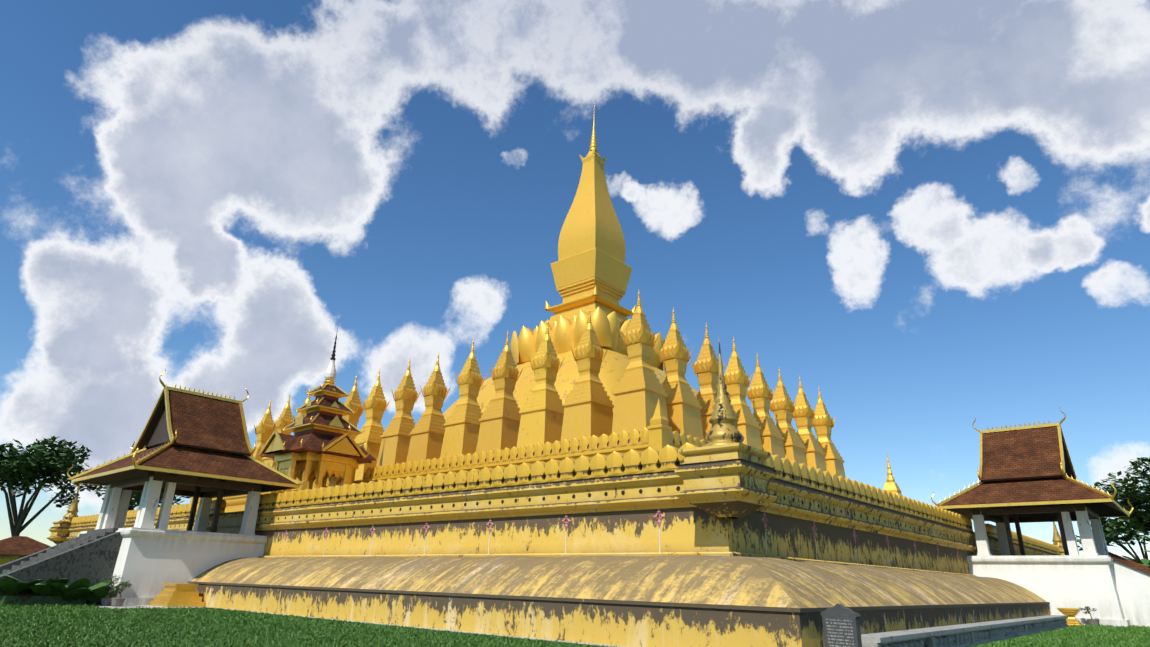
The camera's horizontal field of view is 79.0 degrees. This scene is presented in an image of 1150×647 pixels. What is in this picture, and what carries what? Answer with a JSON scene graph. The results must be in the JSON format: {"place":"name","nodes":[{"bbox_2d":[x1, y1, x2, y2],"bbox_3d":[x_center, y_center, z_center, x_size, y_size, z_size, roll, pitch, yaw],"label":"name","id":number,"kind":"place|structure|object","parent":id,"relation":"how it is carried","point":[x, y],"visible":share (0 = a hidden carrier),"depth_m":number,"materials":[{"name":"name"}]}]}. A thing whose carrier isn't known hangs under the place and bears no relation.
{"place":"outdoors","nodes":[
{"label":"outdoors","id":0,"kind":"place"},
{"bbox_2d":[0,602,1149,646],"bbox_3d":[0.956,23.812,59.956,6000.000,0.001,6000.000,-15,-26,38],"label":"ground","id":1,"kind":"structure","parent":0,"point":[177,634],"depth_m":19.11,"materials":[{"name":"green plant"}]},
{"bbox_2d":[0,578,43,593],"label":"shrub","id":2,"kind":"object","parent":1,"relation":"on","point":[8,585],"visible":0.83,"depth_m":28.93,"materials":[{"name":"green plant"}]},
{"bbox_2d":[0,536,50,564],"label":"hut","id":3,"kind":"object","parent":1,"relation":"on","point":[13,548],"visible":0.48,"depth_m":65.66,"materials":[{"name":"tile"}]},
{"bbox_2d":[4,574,69,595],"bbox_3d":[-22.899,11.290,29.816,2.682,1.023,2.004,6,-21,-11],"label":"shrub","id":4,"kind":"object","parent":1,"relation":"on","point":[40,588],"visible":0.52,"depth_m":29.41,"materials":[{"name":"green plant"}]},
{"bbox_2d":[0,592,86,605],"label":"hedge","id":5,"kind":"object","parent":1,"relation":"on","point":[30,598],"visible":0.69,"depth_m":29.33,"materials":[{"name":"green plant"}]},
{"bbox_2d":[0,436,98,536],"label":"tree","id":6,"kind":"object","parent":1,"relation":"on","point":[26,470],"visible":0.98,"depth_m":76.97,"materials":[{"name":"green plant"}]},
{"bbox_2d":[46,578,110,601],"bbox_3d":[-21.907,11.645,30.330,2.575,1.161,2.819,10,-22,-21],"label":"shrub","id":7,"kind":"object","parent":1,"relation":"on","point":[77,589],"visible":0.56,"depth_m":29.88,"materials":[{"name":"green plant"}]},
{"bbox_2d":[83,588,116,604],"bbox_3d":[-21.035,11.980,30.595,1.399,0.757,1.650,4,-20,-6],"label":"shrub","id":8,"kind":"object","parent":1,"relation":"on","point":[96,597],"visible":0.83,"depth_m":30.36,"materials":[{"name":"green plant"}]},
{"bbox_2d":[84,581,128,603],"bbox_3d":[-21.581,11.975,31.070,2.041,1.072,2.475,-15,-26,38],"label":"shrub","id":9,"kind":"object","parent":1,"relation":"on","point":[107,588],"visible":0.21,"depth_m":30.86,"materials":[{"name":"green plant"}]},
{"bbox_2d":[90,484,190,510],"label":"tree","id":10,"kind":"object","parent":1,"relation":"on","point":[135,497],"visible":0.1,"depth_m":91.25,"materials":[{"name":"green plant"}]},
{"bbox_2d":[88,605,199,608],"bbox_3d":[-18.748,12.424,30.572,3.300,0.016,3.700,-15,-26,38],"label":"paving pad","id":11,"kind":"object","parent":1,"relation":"on","point":[130,606],"visible":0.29,"depth_m":30.34,"materials":[{"name":"concrete"}]},
{"bbox_2d":[101,574,122,605],"bbox_3d":[-20.481,11.727,30.674,0.595,1.313,0.864,-45,-50,63],"label":"pot","id":12,"kind":"object","parent":11,"relation":"on","point":[106,601],"visible":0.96,"depth_m":30.57,"materials":[{"name":"grey concrete"}]},
{"bbox_2d":[111,581,131,606],"bbox_3d":[-19.666,11.751,30.280,0.785,1.032,0.642,4,-20,-7],"label":"pot","id":13,"kind":"object","parent":11,"relation":"on","point":[117,602],"visible":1,"depth_m":30.17,"materials":[{"name":"grey concrete"}]},
{"bbox_2d":[149,583,204,606],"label":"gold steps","id":14,"kind":"structure","parent":11,"relation":"on","point":[178,594],"depth_m":31.55,"materials":[{"name":"gold metal"}]},
{"bbox_2d":[0,369,306,604],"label":"pavilion","id":15,"kind":"structure","parent":1,"relation":"on","point":[196,446],"depth_m":35.48,"materials":[{"name":"paint"}]},
{"bbox_2d":[205,607,625,646],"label":"curb","id":16,"kind":"structure","parent":1,"relation":"on","point":[456,631],"depth_m":20.42,"materials":[{"name":"concrete"}]},
{"bbox_2d":[188,581,1050,646],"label":"plinth","id":17,"kind":"structure","parent":1,"relation":"on","point":[626,623],"depth_m":19.30,"materials":[{"name":"gold metal"}]},
{"bbox_2d":[191,555,1046,607],"bbox_3d":[0.994,22.264,60.530,68.960,1.204,68.960,-15,-26,38],"label":"apron","id":18,"kind":"object","parent":17,"relation":"on","point":[745,581],"visible":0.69,"depth_m":20.69,"materials":[{"name":"gold metal"}]},
{"bbox_2d":[66,470,1056,575],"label":"wall","id":19,"kind":"structure","parent":18,"relation":"on","point":[614,522],"depth_m":25.82,"materials":[{"name":"gold metal"}]},
{"bbox_2d":[74,486,1030,554],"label":"frieze holes","id":20,"kind":"object","parent":19,"relation":"attached to","point":[589,494],"visible":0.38,"depth_m":26.90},
{"bbox_2d":[46,443,1064,554],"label":"corner pedestals","id":21,"kind":"object","parent":19,"relation":"on","point":[732,480],"visible":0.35,"depth_m":19.73,"materials":[{"name":"gold metal"}]},
{"bbox_2d":[60,339,1063,549],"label":"corner stupas","id":22,"kind":"object","parent":21,"relation":"on","point":[723,420],"visible":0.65,"depth_m":20.81,"materials":[{"name":"gold metal"}]},
{"bbox_2d":[70,442,1060,554],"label":"merlons","id":23,"kind":"object","parent":19,"relation":"on","point":[650,459],"visible":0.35,"depth_m":27.76,"materials":[{"name":"gold metal"}]},
{"bbox_2d":[284,509,958,558],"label":"flowers","id":24,"kind":"object","parent":19,"relation":"attached to","point":[658,523],"visible":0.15,"depth_m":26.18,"materials":[{"name":"plant"}]},
{"bbox_2d":[282,529,960,572],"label":"plants","id":25,"kind":"object","parent":19,"relation":"attached to","point":[659,546],"visible":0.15,"depth_m":25.97,"materials":[{"name":"green plant"}]},
{"bbox_2d":[820,604,861,646],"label":"stele","id":26,"kind":"object","parent":1,"relation":"on","point":[841,625],"visible":1,"depth_m":14.48,"materials":[{"name":"grey stone"}]},
{"bbox_2d":[931,407,1149,626],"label":"pavilion","id":27,"kind":"structure","parent":1,"relation":"on","point":[1026,474],"depth_m":38.31,"materials":[{"name":"paint"}]},
{"bbox_2d":[1057,608,1083,625],"bbox_3d":[24.431,14.470,34.368,0.880,0.830,0.880,-15,-26,38],"label":"gold stand","id":28,"kind":"object","parent":1,"relation":"on","point":[1071,613],"visible":0.79,"depth_m":34.15,"materials":[{"name":"gold metal"}]},
{"bbox_2d":[1079,606,1098,625],"bbox_3d":[25.614,14.523,34.598,0.760,0.945,0.807,1,-20,2],"label":"pot","id":29,"kind":"object","parent":1,"relation":"on","point":[1092,621],"visible":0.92,"depth_m":34.40,"materials":[{"name":"grey concrete"}]},
{"bbox_2d":[1075,501,1149,562],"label":"tree","id":30,"kind":"object","parent":1,"relation":"on","point":[1111,532],"visible":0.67,"depth_m":72.28,"materials":[{"name":"green plant"}]},
{"bbox_2d":[1090,457,1149,522],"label":"tree","id":31,"kind":"object","parent":1,"relation":"on","point":[1131,495],"visible":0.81,"depth_m":61.94,"materials":[{"name":"green plant"}]},
{"bbox_2d":[0,0,1149,559],"label":"sky","id":32,"kind":"structure","parent":0,"point":[933,216],"materials":[{"name":"blue"}]},
{"bbox_2d":[883,449,902,495],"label":"small stupa","id":33,"kind":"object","parent":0,"point":[891,485],"depth_m":46.37,"materials":[{"name":"gold metal"}]},
{"bbox_2d":[861,615,1068,646],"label":"low wall","id":34,"kind":"structure","parent":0,"point":[965,635],"depth_m":20.23,"materials":[{"name":"grey concrete"}]},
{"bbox_2d":[1122,555,1149,564],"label":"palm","id":35,"kind":"object","parent":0,"point":[1144,561],"visible":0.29,"depth_m":50.32,"materials":[{"name":"green plant"}]},
{"label":"floor","id":36,"kind":"structure","parent":0,"visible":0},
{"bbox_2d":[251,400,273,461],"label":"stupa","id":37,"kind":"object","parent":36,"relation":"on","point":[264,430],"visible":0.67,"depth_m":62.34,"materials":[{"name":"gold metal"}]},
{"bbox_2d":[262,394,293,468],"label":"stupa","id":38,"kind":"object","parent":36,"relation":"on","point":[285,418],"visible":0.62,"depth_m":60.40,"materials":[{"name":"gold metal"}]},
{"bbox_2d":[293,389,310,421],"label":"stupa","id":39,"kind":"object","parent":36,"relation":"on","point":[300,413],"visible":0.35,"depth_m":58.68,"materials":[{"name":"gold metal"}]},
{"bbox_2d":[342,375,363,438],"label":"stupa","id":40,"kind":"object","parent":36,"relation":"on","point":[352,401],"visible":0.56,"depth_m":54.10,"materials":[{"name":"gold metal"}]},
{"bbox_2d":[354,369,389,480],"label":"stupa","id":41,"kind":"object","parent":36,"relation":"on","point":[375,404],"visible":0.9,"depth_m":51.23,"materials":[{"name":"gold metal"}]},
{"bbox_2d":[376,359,420,466],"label":"stupa","id":42,"kind":"object","parent":36,"relation":"on","point":[395,441],"visible":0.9,"depth_m":48.76,"materials":[{"name":"gold metal"}]},
{"bbox_2d":[406,353,451,462],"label":"stupa","id":43,"kind":"object","parent":36,"relation":"on","point":[427,436],"visible":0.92,"depth_m":46.51,"materials":[{"name":"gold metal"}]},
{"bbox_2d":[190,399,671,502],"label":"corner posts","id":44,"kind":"object","parent":36,"relation":"on","point":[659,428],"visible":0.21,"depth_m":30.63,"materials":[{"name":"gold metal"}]},
{"bbox_2d":[440,338,486,457],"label":"stupa","id":45,"kind":"object","parent":36,"relation":"on","point":[462,427],"visible":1,"depth_m":44.40,"materials":[{"name":"gold metal"}]},
{"bbox_2d":[476,332,522,452],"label":"stupa","id":46,"kind":"object","parent":36,"relation":"on","point":[499,419],"visible":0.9,"depth_m":42.24,"materials":[{"name":"gold metal"}]},
{"bbox_2d":[517,319,564,447],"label":"stupa","id":47,"kind":"object","parent":36,"relation":"on","point":[541,412],"visible":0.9,"depth_m":40.06,"materials":[{"name":"gold metal"}]},
{"bbox_2d":[443,348,698,421],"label":"dome","id":48,"kind":"structure","parent":36,"relation":"on","point":[614,365],"depth_m":56.61,"materials":[{"name":"gold metal"}]},
{"bbox_2d":[533,301,627,332],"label":"pyramid","id":49,"kind":"object","parent":48,"relation":"on","point":[569,314],"visible":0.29,"depth_m":66.72,"materials":[{"name":"gold metal"}]},
{"bbox_2d":[547,294,633,316],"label":"ledge","id":50,"kind":"object","parent":49,"relation":"on","point":[605,302],"visible":0.52,"depth_m":67.16,"materials":[{"name":"gold metal"}]},
{"bbox_2d":[545,285,635,312],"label":"finials","id":51,"kind":"object","parent":50,"relation":"on","point":[595,291],"visible":0.65,"depth_m":68.78,"materials":[{"name":"gold metal"}]},
{"bbox_2d":[557,277,624,304],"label":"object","id":52,"kind":"object","parent":50,"relation":"on","point":[577,290],"visible":0.48,"depth_m":68.29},
{"bbox_2d":[551,248,631,291],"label":"block","id":53,"kind":"structure","parent":52,"relation":"on","point":[598,264],"depth_m":68.59,"materials":[{"name":"gold metal"}]},
{"bbox_2d":[558,148,625,263],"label":"bud","id":54,"kind":"object","parent":53,"relation":"on","point":[591,221],"depth_m":71.22,"materials":[{"name":"gold metal"}]},
{"bbox_2d":[589,106,597,150],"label":"finial","id":55,"kind":"object","parent":54,"relation":"attached to","point":[593,143],"visible":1,"depth_m":76.01,"materials":[{"name":"gold metal"}]},
{"bbox_2d":[511,307,666,370],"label":"lotus petals","id":56,"kind":"object","parent":48,"relation":"on","point":[565,334],"visible":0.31,"depth_m":62.86,"materials":[{"name":"gold metal"}]},
{"bbox_2d":[561,306,613,442],"bbox_3d":[0.765,3.419,38.764,2.459,9.477,2.459,-16,-26,38],"label":"stupa","id":57,"kind":"object","parent":36,"relation":"on","point":[587,405],"visible":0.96,"depth_m":37.93,"materials":[{"name":"gold metal"}]},
{"bbox_2d":[612,290,668,434],"bbox_3d":[3.423,2.553,36.753,2.459,9.618,2.459,-15,-26,37],"label":"stupa","id":58,"kind":"object","parent":36,"relation":"on","point":[638,392],"visible":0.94,"depth_m":35.95,"materials":[{"name":"gold metal"}]},
{"bbox_2d":[656,307,703,439],"bbox_3d":[5.663,3.486,39.128,2.447,9.621,2.447,-15,-26,37],"label":"stupa","id":59,"kind":"object","parent":36,"relation":"on","point":[683,406],"visible":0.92,"depth_m":38.55,"materials":[{"name":"gold metal"}]},
{"bbox_2d":[690,324,724,438],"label":"stupa","id":60,"kind":"object","parent":36,"relation":"on","point":[705,366],"visible":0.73,"depth_m":41.49,"materials":[{"name":"gold metal"}]},
{"bbox_2d":[724,336,761,449],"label":"stupa","id":61,"kind":"object","parent":36,"relation":"on","point":[737,382],"visible":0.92,"depth_m":43.86,"materials":[{"name":"gold metal"}]},
{"bbox_2d":[747,354,784,457],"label":"stupa","id":62,"kind":"object","parent":36,"relation":"on","point":[760,393],"visible":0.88,"depth_m":46.26,"materials":[{"name":"gold metal"}]},
{"bbox_2d":[770,369,807,465],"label":"stupa","id":63,"kind":"object","parent":36,"relation":"on","point":[782,406],"visible":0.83,"depth_m":48.67,"materials":[{"name":"gold metal"}]},
{"bbox_2d":[792,375,826,470],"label":"stupa","id":64,"kind":"object","parent":36,"relation":"on","point":[803,415],"visible":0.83,"depth_m":51.14,"materials":[{"name":"gold metal"}]},
{"bbox_2d":[812,388,845,477],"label":"stupa","id":65,"kind":"object","parent":36,"relation":"on","point":[823,421],"visible":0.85,"depth_m":53.45,"materials":[{"name":"gold metal"}]},
{"label":"floor","id":66,"kind":"structure","parent":0,"visible":0},
{"bbox_2d":[257,328,379,492],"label":"shrine","id":67,"kind":"object","parent":66,"relation":"on","point":[320,446],"visible":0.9,"depth_m":42.97,"materials":[{"name":"gold tile"}]},
{"bbox_2d":[198,444,678,512],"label":"molding","id":68,"kind":"structure","parent":66,"relation":"on","point":[235,503],"depth_m":37.83,"materials":[{"name":"gold metal"}]},
{"bbox_2d":[198,428,706,499],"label":"merlons","id":69,"kind":"object","parent":68,"relation":"on","point":[635,436],"visible":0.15,"depth_m":35.60,"materials":[{"name":"gold metal"}]},
{"bbox_2d":[340,439,680,481],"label":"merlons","id":70,"kind":"object","parent":69,"relation":"attached to","point":[364,476],"visible":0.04,"depth_m":36.02,"materials":[{"name":"gold metal"}]}
]}

